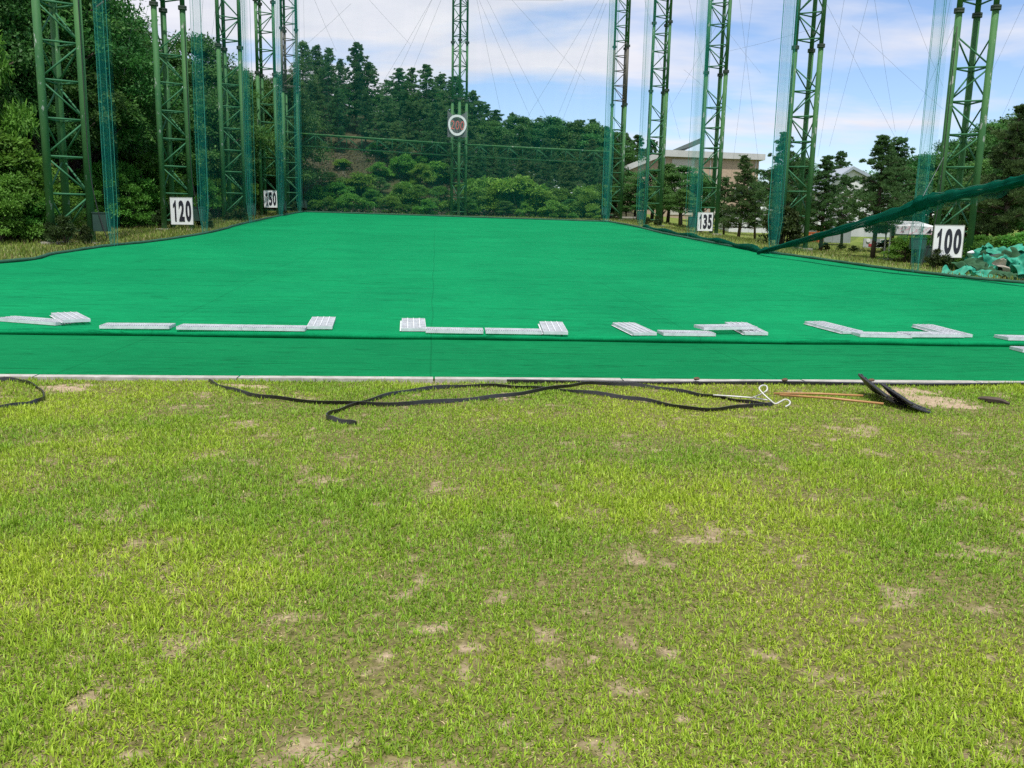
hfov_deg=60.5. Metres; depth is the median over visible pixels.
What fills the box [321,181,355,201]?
leafy shrub
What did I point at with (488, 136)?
pine tree
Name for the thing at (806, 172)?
pine tree
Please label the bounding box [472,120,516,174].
broadleaf tree
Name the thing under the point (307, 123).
broadleaf tree
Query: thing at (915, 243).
utility box
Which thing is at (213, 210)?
leafy shrub
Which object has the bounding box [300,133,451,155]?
truss beam
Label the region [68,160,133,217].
leafy shrub
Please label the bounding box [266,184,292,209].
leafy shrub
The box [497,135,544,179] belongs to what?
pine tree
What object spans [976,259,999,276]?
turf scrap
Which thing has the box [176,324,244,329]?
steel grating
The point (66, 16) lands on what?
broadleaf tree
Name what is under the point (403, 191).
leafy shrub
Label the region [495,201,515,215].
broadleaf tree
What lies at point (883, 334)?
steel grating
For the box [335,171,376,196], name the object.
leafy shrub
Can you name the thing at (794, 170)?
broadleaf tree
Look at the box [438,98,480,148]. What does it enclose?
broadleaf tree
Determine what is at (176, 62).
broadleaf tree
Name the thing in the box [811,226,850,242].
storage unit
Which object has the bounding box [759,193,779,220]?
broadleaf tree
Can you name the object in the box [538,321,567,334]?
steel grating
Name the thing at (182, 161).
broadleaf tree
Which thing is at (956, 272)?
turf scrap
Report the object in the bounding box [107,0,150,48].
broadleaf tree
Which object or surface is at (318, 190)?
leafy shrub
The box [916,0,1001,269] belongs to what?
lattice mast
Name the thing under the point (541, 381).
rubber edging
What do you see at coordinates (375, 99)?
broadleaf tree
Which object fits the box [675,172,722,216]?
broadleaf tree
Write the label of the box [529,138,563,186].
pine tree
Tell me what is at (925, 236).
leafy shrub
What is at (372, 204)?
leafy shrub
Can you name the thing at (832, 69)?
guy wire
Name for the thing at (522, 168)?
pine tree
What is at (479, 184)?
leafy shrub
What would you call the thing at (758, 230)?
building
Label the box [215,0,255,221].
lattice mast
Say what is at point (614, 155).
pine tree
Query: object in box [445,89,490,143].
pine tree
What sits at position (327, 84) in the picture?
conifer tree
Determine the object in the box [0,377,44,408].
plastic strip
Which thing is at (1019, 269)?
turf scrap
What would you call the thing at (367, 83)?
pine tree
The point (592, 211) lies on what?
leafy shrub
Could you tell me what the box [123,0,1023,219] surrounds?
sky
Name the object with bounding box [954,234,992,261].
leafy shrub
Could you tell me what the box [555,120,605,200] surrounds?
broadleaf tree
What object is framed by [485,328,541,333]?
steel grating
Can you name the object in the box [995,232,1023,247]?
leafy shrub
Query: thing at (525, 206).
leafy shrub
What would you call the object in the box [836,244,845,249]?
weed clump
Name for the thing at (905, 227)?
banner canopy
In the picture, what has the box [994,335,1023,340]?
steel grating
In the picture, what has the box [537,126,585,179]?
broadleaf tree
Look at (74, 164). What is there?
broadleaf tree
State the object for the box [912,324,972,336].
steel grating
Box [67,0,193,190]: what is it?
broadleaf tree
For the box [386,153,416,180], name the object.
leafy shrub
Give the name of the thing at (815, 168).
broadleaf tree
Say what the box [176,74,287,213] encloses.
broadleaf tree
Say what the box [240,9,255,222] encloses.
gathered net
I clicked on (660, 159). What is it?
lattice mast
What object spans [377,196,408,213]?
leafy shrub
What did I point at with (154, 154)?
broadleaf tree
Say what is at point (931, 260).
weed clump
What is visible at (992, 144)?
broadleaf tree
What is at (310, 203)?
leafy shrub
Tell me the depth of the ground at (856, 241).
85.60 m
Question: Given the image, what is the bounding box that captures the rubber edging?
[507,379,1023,386]
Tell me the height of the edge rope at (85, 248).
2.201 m
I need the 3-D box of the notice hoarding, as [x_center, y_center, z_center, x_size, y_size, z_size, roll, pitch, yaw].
[24.378,-9.400,59.193,1.388,0.816,0.130,1,10,0]
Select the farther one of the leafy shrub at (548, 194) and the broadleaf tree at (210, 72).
the leafy shrub at (548, 194)
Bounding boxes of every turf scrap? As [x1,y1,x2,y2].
[941,265,974,273]
[953,270,970,274]
[954,258,983,270]
[964,250,980,259]
[965,254,1001,270]
[965,264,978,272]
[967,258,986,270]
[967,269,997,277]
[975,243,1006,254]
[976,250,986,260]
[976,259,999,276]
[983,253,997,268]
[986,244,997,249]
[986,248,1000,253]
[988,270,1008,275]
[991,249,1011,257]
[992,258,1009,271]
[997,254,1009,266]
[1001,272,1018,278]
[1007,245,1023,254]
[1009,254,1023,278]
[1010,247,1019,257]
[1010,265,1023,275]
[1015,244,1023,251]
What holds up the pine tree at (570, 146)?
on the ground at (856, 241)
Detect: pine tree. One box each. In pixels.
[300,80,330,140]
[320,88,353,151]
[329,58,351,89]
[337,42,383,132]
[347,91,381,151]
[349,62,388,128]
[363,95,417,162]
[375,67,425,124]
[379,79,391,95]
[383,121,419,172]
[399,102,427,154]
[402,64,448,149]
[404,67,421,101]
[409,102,450,161]
[421,72,454,119]
[426,110,464,179]
[432,75,484,137]
[441,141,463,186]
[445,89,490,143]
[457,121,482,177]
[462,150,491,179]
[468,130,506,177]
[479,104,493,133]
[481,110,510,174]
[491,135,518,177]
[491,154,515,184]
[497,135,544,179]
[505,112,516,129]
[508,157,541,182]
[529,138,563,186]
[533,116,542,184]
[534,159,561,189]
[549,160,587,193]
[553,139,588,188]
[576,139,614,187]
[583,157,607,197]
[585,143,630,184]
[593,165,618,199]
[602,126,618,142]
[617,132,637,164]
[625,134,645,164]
[639,139,657,156]
[710,176,739,234]
[742,180,773,239]
[749,131,823,243]
[777,158,830,245]
[790,155,856,250]
[826,173,870,243]
[828,150,852,168]
[836,135,930,258]
[859,136,936,249]
[942,103,1023,235]
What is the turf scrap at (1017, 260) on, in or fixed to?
on the ground at (856, 241)
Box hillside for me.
[234,138,544,217]
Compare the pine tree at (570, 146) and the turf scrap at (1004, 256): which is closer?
the turf scrap at (1004, 256)
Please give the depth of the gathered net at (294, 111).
68.98 m
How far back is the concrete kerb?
9.11 m
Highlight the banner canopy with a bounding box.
[879,221,932,259]
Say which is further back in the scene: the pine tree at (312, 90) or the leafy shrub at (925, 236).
the pine tree at (312, 90)
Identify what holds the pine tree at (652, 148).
on the ground at (856, 241)
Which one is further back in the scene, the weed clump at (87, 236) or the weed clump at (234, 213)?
the weed clump at (234, 213)
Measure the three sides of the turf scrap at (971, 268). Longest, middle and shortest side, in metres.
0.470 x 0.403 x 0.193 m
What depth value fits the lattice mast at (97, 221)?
28.82 m
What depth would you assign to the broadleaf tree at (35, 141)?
36.61 m
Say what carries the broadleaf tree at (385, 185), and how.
on the ground at (856, 241)
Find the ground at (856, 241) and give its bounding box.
[0,105,1018,380]
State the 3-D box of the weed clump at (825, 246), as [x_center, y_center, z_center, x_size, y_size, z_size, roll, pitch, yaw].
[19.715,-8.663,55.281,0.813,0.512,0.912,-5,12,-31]
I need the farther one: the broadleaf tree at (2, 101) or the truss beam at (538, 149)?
the truss beam at (538, 149)
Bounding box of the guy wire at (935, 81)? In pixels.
[914,3,949,196]
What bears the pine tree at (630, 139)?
on the ground at (856, 241)
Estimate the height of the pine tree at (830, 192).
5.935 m
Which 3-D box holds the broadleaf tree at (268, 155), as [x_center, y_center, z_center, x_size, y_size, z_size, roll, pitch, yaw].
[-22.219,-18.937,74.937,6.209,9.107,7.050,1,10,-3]
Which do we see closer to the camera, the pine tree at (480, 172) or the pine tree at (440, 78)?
the pine tree at (480, 172)
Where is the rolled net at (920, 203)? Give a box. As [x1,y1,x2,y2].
[756,157,1023,253]
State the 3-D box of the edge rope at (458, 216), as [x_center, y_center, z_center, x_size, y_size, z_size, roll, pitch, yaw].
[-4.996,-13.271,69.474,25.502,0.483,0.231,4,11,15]
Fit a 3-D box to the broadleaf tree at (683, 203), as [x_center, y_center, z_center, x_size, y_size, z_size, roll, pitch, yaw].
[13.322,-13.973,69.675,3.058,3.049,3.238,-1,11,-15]
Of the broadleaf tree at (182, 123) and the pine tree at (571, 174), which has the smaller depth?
the broadleaf tree at (182, 123)
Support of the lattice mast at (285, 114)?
on the ground at (856, 241)
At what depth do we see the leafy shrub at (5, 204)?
28.47 m
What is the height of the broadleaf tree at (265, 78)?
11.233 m
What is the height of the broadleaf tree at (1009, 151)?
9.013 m
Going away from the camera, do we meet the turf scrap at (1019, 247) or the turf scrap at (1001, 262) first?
the turf scrap at (1001, 262)
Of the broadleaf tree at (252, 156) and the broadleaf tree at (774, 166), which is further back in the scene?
the broadleaf tree at (774, 166)
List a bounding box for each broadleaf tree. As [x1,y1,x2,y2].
[0,0,63,109]
[0,0,78,135]
[0,0,130,108]
[0,0,162,145]
[0,30,39,140]
[0,76,19,133]
[1,33,137,183]
[5,0,182,197]
[5,78,81,162]
[48,45,164,208]
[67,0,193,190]
[90,33,215,193]
[94,84,183,164]
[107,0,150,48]
[110,61,210,175]
[111,0,150,28]
[122,12,175,53]
[146,91,219,174]
[157,48,240,184]
[167,29,274,201]
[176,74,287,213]
[181,102,260,199]
[203,124,269,206]
[232,68,305,184]
[238,108,281,205]
[245,71,338,191]
[246,76,311,186]
[256,120,316,200]
[272,99,326,183]
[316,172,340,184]
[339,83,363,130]
[361,94,400,136]
[370,177,390,192]
[378,86,411,131]
[400,96,431,145]
[418,89,448,136]
[418,116,450,160]
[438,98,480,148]
[456,124,483,171]
[467,192,487,213]
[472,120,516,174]
[478,125,522,177]
[491,115,538,162]
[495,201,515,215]
[510,128,563,176]
[513,115,582,188]
[514,121,550,178]
[534,132,589,187]
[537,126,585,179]
[553,132,625,183]
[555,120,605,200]
[560,199,579,213]
[579,122,617,165]
[587,129,649,183]
[597,138,644,183]
[606,183,633,206]
[613,180,649,216]
[616,194,635,216]
[624,168,674,220]
[630,188,655,210]
[640,162,702,222]
[649,186,678,222]
[650,165,710,223]
[663,188,696,225]
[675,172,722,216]
[690,181,720,211]
[754,164,782,202]
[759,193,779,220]
[762,157,817,197]
[790,165,818,185]
[864,159,927,192]
[876,151,950,235]
[903,137,973,221]
[911,119,1013,235]
[912,170,963,225]
[931,161,977,237]
[934,109,1022,228]
[947,158,1023,236]
[949,114,1016,236]
[969,113,1023,232]
[976,154,1023,231]
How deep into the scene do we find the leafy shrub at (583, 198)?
78.88 m
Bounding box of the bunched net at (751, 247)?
[642,225,769,253]
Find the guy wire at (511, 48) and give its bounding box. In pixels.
[489,4,548,120]
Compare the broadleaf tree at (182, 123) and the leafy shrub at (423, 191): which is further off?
the leafy shrub at (423, 191)
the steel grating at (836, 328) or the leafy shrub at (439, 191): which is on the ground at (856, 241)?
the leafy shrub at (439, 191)
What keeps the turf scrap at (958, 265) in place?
on the ground at (856, 241)
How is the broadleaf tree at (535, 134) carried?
on the ground at (856, 241)
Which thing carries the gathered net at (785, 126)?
on the turf field
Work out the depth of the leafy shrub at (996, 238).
33.02 m
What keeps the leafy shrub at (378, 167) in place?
on the ground at (856, 241)
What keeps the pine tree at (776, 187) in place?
on the ground at (856, 241)
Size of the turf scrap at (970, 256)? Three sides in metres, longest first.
1.036 x 0.753 x 0.321 m
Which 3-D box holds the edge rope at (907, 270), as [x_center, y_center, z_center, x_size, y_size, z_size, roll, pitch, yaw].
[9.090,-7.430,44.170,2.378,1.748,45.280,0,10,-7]
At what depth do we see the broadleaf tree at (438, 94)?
94.05 m
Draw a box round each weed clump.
[43,221,61,241]
[45,214,77,244]
[77,225,92,242]
[151,209,170,227]
[195,210,214,228]
[223,212,230,220]
[229,208,241,220]
[235,207,248,221]
[290,201,300,211]
[612,211,619,218]
[645,217,651,224]
[653,215,662,224]
[823,243,829,249]
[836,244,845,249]
[847,245,858,251]
[876,239,888,250]
[923,248,947,268]
[930,254,954,268]
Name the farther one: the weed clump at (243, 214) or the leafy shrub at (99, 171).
the weed clump at (243, 214)
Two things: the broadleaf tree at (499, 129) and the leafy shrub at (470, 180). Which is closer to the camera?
the leafy shrub at (470, 180)
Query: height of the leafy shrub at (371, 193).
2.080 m
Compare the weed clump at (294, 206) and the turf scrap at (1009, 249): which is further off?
the weed clump at (294, 206)
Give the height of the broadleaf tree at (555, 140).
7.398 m
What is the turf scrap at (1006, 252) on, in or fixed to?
on the turf bundle
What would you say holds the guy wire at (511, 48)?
on the ground at (856, 241)
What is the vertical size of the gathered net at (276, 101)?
23.481 m
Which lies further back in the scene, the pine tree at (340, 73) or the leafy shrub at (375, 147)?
the pine tree at (340, 73)
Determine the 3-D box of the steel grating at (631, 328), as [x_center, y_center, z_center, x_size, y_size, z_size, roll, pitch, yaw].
[1.786,-0.820,12.952,0.370,0.049,1.018,-1,12,-11]
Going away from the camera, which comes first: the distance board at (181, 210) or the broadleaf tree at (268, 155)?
the distance board at (181, 210)
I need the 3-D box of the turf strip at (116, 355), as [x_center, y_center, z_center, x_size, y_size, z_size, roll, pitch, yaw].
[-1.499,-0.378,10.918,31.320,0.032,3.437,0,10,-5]
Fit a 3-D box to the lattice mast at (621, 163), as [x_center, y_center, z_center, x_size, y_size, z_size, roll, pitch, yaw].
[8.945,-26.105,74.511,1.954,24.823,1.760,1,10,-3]
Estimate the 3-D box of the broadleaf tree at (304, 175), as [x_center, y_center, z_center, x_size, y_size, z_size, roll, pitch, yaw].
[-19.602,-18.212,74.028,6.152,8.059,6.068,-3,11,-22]
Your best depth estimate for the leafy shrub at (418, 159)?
88.16 m
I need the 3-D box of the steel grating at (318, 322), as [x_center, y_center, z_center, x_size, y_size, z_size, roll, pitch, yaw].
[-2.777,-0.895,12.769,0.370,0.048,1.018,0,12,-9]
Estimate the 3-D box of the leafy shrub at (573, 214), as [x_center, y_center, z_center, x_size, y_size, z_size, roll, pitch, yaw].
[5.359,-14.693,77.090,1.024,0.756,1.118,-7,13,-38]
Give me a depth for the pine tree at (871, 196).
46.34 m
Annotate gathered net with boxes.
[93,0,117,245]
[190,0,207,231]
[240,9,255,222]
[272,5,281,215]
[292,20,300,212]
[602,0,618,221]
[636,0,656,226]
[685,0,712,234]
[768,0,798,246]
[911,0,946,269]
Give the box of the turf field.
[0,212,1023,346]
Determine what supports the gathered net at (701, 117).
on the turf field
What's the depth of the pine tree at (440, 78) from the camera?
95.30 m
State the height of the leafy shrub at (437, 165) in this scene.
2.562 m
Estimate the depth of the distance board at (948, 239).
32.49 m
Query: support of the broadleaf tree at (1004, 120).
on the ground at (856, 241)
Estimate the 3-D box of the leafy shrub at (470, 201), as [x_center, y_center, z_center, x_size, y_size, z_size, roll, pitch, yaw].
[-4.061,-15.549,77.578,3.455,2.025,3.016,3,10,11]
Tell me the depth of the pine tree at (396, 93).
92.51 m
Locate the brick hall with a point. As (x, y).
(678, 156)
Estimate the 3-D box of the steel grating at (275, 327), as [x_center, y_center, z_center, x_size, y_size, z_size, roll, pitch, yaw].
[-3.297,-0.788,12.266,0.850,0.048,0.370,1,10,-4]
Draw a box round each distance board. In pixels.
[168,197,195,224]
[263,190,277,207]
[697,212,713,230]
[929,225,965,257]
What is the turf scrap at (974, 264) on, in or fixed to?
on the turf scrap at (986, 266)
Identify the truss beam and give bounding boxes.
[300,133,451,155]
[464,144,608,163]
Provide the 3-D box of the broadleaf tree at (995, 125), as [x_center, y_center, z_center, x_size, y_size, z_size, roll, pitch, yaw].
[29.223,-12.023,54.302,7.314,8.540,8.042,3,10,9]
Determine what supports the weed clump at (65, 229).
on the ground at (856, 241)
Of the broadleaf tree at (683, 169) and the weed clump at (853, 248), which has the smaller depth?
the weed clump at (853, 248)
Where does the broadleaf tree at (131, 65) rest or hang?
on the ground at (856, 241)
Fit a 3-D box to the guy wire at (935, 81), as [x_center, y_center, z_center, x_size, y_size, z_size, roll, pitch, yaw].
[21.889,-13.698,46.222,0.009,6.633,26.004,5,11,22]
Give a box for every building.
[718,210,770,232]
[792,166,891,236]
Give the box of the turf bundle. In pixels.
[990,253,1023,279]
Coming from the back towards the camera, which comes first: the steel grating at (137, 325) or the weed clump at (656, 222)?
the weed clump at (656, 222)
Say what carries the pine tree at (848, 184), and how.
on the ground at (856, 241)
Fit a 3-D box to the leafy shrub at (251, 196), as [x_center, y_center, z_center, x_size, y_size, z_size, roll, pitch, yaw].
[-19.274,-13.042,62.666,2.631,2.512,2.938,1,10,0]
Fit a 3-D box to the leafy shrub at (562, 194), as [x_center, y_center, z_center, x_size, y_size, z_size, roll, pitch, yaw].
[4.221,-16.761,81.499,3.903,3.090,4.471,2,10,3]
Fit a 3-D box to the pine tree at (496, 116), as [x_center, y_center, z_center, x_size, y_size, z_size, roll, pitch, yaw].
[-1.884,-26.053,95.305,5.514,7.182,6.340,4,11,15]
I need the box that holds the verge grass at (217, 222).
[0,202,1023,280]
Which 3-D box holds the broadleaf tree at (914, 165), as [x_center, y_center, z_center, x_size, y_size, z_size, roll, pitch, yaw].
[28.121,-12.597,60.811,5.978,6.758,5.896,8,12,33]
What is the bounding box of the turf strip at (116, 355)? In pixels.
[0,334,1023,380]
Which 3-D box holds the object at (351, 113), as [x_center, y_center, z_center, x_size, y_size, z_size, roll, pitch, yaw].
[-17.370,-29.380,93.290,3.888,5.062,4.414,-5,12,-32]
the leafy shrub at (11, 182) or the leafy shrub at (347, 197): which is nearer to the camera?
the leafy shrub at (11, 182)
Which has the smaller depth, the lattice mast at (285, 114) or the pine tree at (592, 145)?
the lattice mast at (285, 114)
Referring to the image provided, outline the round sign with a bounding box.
[447,111,466,136]
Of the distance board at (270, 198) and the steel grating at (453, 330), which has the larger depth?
the distance board at (270, 198)
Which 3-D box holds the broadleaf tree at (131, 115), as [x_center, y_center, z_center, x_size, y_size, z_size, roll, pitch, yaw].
[-19.775,-11.986,41.647,6.204,8.072,5.859,6,11,26]
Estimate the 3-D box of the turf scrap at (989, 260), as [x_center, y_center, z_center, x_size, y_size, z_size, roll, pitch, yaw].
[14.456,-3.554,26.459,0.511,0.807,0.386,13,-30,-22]
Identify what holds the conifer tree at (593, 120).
on the ground at (856, 241)
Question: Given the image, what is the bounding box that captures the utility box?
[909,237,927,264]
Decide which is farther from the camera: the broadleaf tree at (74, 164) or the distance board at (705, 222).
the distance board at (705, 222)
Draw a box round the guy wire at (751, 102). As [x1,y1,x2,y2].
[740,7,764,212]
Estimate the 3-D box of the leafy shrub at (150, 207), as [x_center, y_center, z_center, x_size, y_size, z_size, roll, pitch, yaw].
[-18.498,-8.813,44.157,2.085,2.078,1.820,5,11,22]
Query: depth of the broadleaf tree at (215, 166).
55.66 m
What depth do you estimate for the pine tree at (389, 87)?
97.49 m
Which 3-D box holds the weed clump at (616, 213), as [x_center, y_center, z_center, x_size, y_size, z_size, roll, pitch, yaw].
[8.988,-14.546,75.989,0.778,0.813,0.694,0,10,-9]
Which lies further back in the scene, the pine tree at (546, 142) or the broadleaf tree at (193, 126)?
the pine tree at (546, 142)
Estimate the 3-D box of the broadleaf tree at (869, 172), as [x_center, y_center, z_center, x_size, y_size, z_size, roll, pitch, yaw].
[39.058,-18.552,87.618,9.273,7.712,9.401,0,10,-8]
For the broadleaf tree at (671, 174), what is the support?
on the ground at (856, 241)
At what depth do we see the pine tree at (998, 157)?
39.60 m
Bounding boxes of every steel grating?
[0,316,73,324]
[49,312,90,322]
[99,323,175,328]
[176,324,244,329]
[242,325,306,330]
[307,316,335,328]
[400,318,425,330]
[426,327,482,333]
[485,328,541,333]
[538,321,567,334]
[612,322,656,334]
[657,330,715,335]
[694,324,756,329]
[725,322,767,334]
[804,321,862,333]
[852,332,911,337]
[897,332,964,337]
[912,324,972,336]
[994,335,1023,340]
[1010,346,1023,351]
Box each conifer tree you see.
[288,40,317,109]
[304,44,333,94]
[312,47,353,132]
[580,118,600,186]
[713,155,762,236]
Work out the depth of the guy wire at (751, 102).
51.14 m
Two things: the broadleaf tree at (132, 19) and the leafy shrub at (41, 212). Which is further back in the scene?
the broadleaf tree at (132, 19)
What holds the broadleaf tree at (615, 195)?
on the ground at (856, 241)
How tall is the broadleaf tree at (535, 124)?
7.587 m
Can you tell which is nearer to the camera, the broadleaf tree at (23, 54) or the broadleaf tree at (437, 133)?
the broadleaf tree at (23, 54)
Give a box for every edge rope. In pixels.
[0,211,304,263]
[305,211,607,221]
[608,221,1023,283]
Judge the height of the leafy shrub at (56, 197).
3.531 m
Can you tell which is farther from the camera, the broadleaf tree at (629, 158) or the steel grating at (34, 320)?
the broadleaf tree at (629, 158)
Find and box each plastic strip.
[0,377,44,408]
[209,379,770,406]
[326,383,773,424]
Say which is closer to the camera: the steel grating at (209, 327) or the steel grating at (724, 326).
the steel grating at (209, 327)
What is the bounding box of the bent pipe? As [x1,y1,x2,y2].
[713,385,790,406]
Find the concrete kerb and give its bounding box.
[0,374,1023,382]
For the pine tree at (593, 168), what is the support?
on the ground at (856, 241)
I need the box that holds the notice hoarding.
[863,238,883,247]
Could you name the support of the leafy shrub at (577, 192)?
on the ground at (856, 241)
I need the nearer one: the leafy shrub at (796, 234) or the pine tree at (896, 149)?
the leafy shrub at (796, 234)
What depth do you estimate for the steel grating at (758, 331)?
12.88 m
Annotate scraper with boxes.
[774,373,906,406]
[779,383,930,412]
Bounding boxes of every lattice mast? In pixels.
[31,0,110,243]
[149,0,205,230]
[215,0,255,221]
[252,0,286,215]
[279,0,306,210]
[450,0,468,215]
[601,0,630,220]
[637,0,672,225]
[688,0,731,234]
[769,0,826,250]
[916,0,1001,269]
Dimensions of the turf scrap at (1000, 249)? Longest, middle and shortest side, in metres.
0.914 x 0.538 x 0.391 m
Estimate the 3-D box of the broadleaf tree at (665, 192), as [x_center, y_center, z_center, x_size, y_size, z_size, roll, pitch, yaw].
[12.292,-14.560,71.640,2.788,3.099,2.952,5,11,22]
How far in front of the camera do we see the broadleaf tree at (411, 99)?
93.67 m
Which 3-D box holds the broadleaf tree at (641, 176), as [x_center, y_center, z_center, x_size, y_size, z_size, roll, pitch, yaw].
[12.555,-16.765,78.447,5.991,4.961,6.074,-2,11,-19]
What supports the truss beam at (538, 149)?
attached to the lattice mast at (621, 163)
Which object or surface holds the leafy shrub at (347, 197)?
on the ground at (856, 241)
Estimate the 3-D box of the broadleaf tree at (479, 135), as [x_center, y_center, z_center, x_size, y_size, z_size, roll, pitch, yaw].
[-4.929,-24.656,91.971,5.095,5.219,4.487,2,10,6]
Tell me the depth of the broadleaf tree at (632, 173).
91.59 m
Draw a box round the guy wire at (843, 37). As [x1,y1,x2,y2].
[827,5,891,130]
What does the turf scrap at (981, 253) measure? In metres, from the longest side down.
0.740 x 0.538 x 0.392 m
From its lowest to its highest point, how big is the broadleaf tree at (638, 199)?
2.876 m
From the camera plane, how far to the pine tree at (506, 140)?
88.87 m
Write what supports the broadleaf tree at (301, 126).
on the ground at (856, 241)
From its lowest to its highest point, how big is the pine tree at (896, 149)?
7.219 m
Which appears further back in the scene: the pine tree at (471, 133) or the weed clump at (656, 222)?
the pine tree at (471, 133)
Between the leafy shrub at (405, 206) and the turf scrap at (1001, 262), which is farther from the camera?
the leafy shrub at (405, 206)
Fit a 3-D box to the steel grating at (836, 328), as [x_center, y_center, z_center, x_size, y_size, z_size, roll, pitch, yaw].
[4.970,-0.884,13.625,0.370,0.049,1.018,-1,13,-14]
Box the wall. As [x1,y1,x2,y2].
[615,216,636,219]
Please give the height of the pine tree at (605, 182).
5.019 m
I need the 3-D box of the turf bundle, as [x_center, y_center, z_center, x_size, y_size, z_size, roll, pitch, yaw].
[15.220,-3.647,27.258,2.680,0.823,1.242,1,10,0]
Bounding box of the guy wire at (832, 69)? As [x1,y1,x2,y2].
[818,4,843,152]
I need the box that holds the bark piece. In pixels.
[977,396,1009,404]
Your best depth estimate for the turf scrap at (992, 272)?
25.72 m
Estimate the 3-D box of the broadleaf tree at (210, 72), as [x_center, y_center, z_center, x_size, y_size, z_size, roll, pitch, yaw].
[-21.358,-17.542,59.679,10.112,12.617,11.776,-2,11,-16]
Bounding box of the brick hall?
[624,139,765,219]
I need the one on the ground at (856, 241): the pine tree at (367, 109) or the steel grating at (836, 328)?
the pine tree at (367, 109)
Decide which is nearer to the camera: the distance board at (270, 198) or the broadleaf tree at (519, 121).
the distance board at (270, 198)
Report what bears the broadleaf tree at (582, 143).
on the ground at (856, 241)
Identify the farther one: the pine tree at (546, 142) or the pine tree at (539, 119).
the pine tree at (539, 119)
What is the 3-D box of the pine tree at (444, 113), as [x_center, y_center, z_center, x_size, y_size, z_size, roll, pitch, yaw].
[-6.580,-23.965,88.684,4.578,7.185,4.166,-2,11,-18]
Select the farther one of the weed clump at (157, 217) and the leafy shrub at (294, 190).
the leafy shrub at (294, 190)
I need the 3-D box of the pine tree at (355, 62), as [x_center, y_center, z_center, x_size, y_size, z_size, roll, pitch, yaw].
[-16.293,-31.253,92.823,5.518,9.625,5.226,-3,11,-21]
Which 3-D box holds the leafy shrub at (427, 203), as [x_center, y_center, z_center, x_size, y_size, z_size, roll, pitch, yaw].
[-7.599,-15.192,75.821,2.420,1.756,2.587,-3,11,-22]
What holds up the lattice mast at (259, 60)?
on the ground at (856, 241)
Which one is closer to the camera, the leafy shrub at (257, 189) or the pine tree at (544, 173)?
the leafy shrub at (257, 189)
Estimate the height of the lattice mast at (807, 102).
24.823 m
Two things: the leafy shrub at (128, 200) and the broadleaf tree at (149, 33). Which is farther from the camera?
the broadleaf tree at (149, 33)
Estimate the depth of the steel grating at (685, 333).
12.56 m
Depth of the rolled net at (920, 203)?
23.50 m
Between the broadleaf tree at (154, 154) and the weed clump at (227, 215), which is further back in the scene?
the weed clump at (227, 215)
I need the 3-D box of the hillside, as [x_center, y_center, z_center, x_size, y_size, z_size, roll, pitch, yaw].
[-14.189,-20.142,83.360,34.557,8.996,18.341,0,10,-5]
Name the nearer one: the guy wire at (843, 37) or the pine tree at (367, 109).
the guy wire at (843, 37)
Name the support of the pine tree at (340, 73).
on the ground at (856, 241)
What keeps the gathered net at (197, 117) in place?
on the turf field
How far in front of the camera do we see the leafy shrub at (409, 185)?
80.63 m
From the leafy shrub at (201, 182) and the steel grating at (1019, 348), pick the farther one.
the leafy shrub at (201, 182)
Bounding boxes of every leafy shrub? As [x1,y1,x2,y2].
[0,129,40,175]
[0,131,62,227]
[0,144,74,226]
[0,170,44,241]
[0,186,35,241]
[9,194,62,240]
[11,165,86,230]
[57,183,85,213]
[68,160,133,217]
[69,178,102,220]
[96,160,159,222]
[98,148,197,224]
[98,182,156,227]
[135,193,167,222]
[147,170,184,222]
[177,171,226,210]
[196,175,240,217]
[201,189,247,216]
[232,184,258,212]
[248,183,269,208]
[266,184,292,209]
[290,184,301,198]
[291,192,326,210]
[305,199,322,210]
[306,184,337,200]
[317,196,341,211]
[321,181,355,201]
[332,158,352,168]
[334,192,369,211]
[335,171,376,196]
[357,187,383,206]
[360,201,378,212]
[363,141,392,157]
[366,161,397,178]
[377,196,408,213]
[378,182,417,210]
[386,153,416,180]
[388,181,418,204]
[393,204,413,213]
[400,184,438,206]
[405,162,436,185]
[411,198,438,214]
[413,156,429,163]
[419,161,449,184]
[428,185,453,207]
[439,199,460,212]
[446,197,482,215]
[454,178,475,191]
[456,175,519,213]
[467,187,515,215]
[478,173,546,216]
[513,201,534,217]
[514,183,549,213]
[526,189,558,216]
[536,199,569,218]
[549,187,575,216]
[558,184,611,218]
[566,212,578,217]
[569,188,611,219]
[586,206,604,218]
[590,183,622,217]
[756,205,799,244]
[763,204,804,242]
[878,235,918,261]
[892,234,930,260]
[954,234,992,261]
[955,235,1018,261]
[961,232,1023,258]
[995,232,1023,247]
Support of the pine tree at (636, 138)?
on the ground at (856, 241)
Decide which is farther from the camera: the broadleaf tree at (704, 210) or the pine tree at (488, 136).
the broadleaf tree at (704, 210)
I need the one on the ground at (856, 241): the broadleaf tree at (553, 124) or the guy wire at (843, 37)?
the broadleaf tree at (553, 124)
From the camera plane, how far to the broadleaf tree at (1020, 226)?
40.99 m
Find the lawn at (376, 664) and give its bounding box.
[0,380,1023,767]
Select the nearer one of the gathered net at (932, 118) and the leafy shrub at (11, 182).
the gathered net at (932, 118)
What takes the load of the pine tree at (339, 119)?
on the ground at (856, 241)
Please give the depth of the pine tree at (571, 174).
84.40 m
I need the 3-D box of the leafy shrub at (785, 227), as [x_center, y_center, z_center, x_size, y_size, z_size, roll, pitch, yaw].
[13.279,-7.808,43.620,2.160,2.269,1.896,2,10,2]
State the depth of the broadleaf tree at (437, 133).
91.45 m
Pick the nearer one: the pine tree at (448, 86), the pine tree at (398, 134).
the pine tree at (398, 134)
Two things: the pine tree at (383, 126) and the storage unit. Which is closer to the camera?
the storage unit
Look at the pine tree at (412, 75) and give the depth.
95.45 m

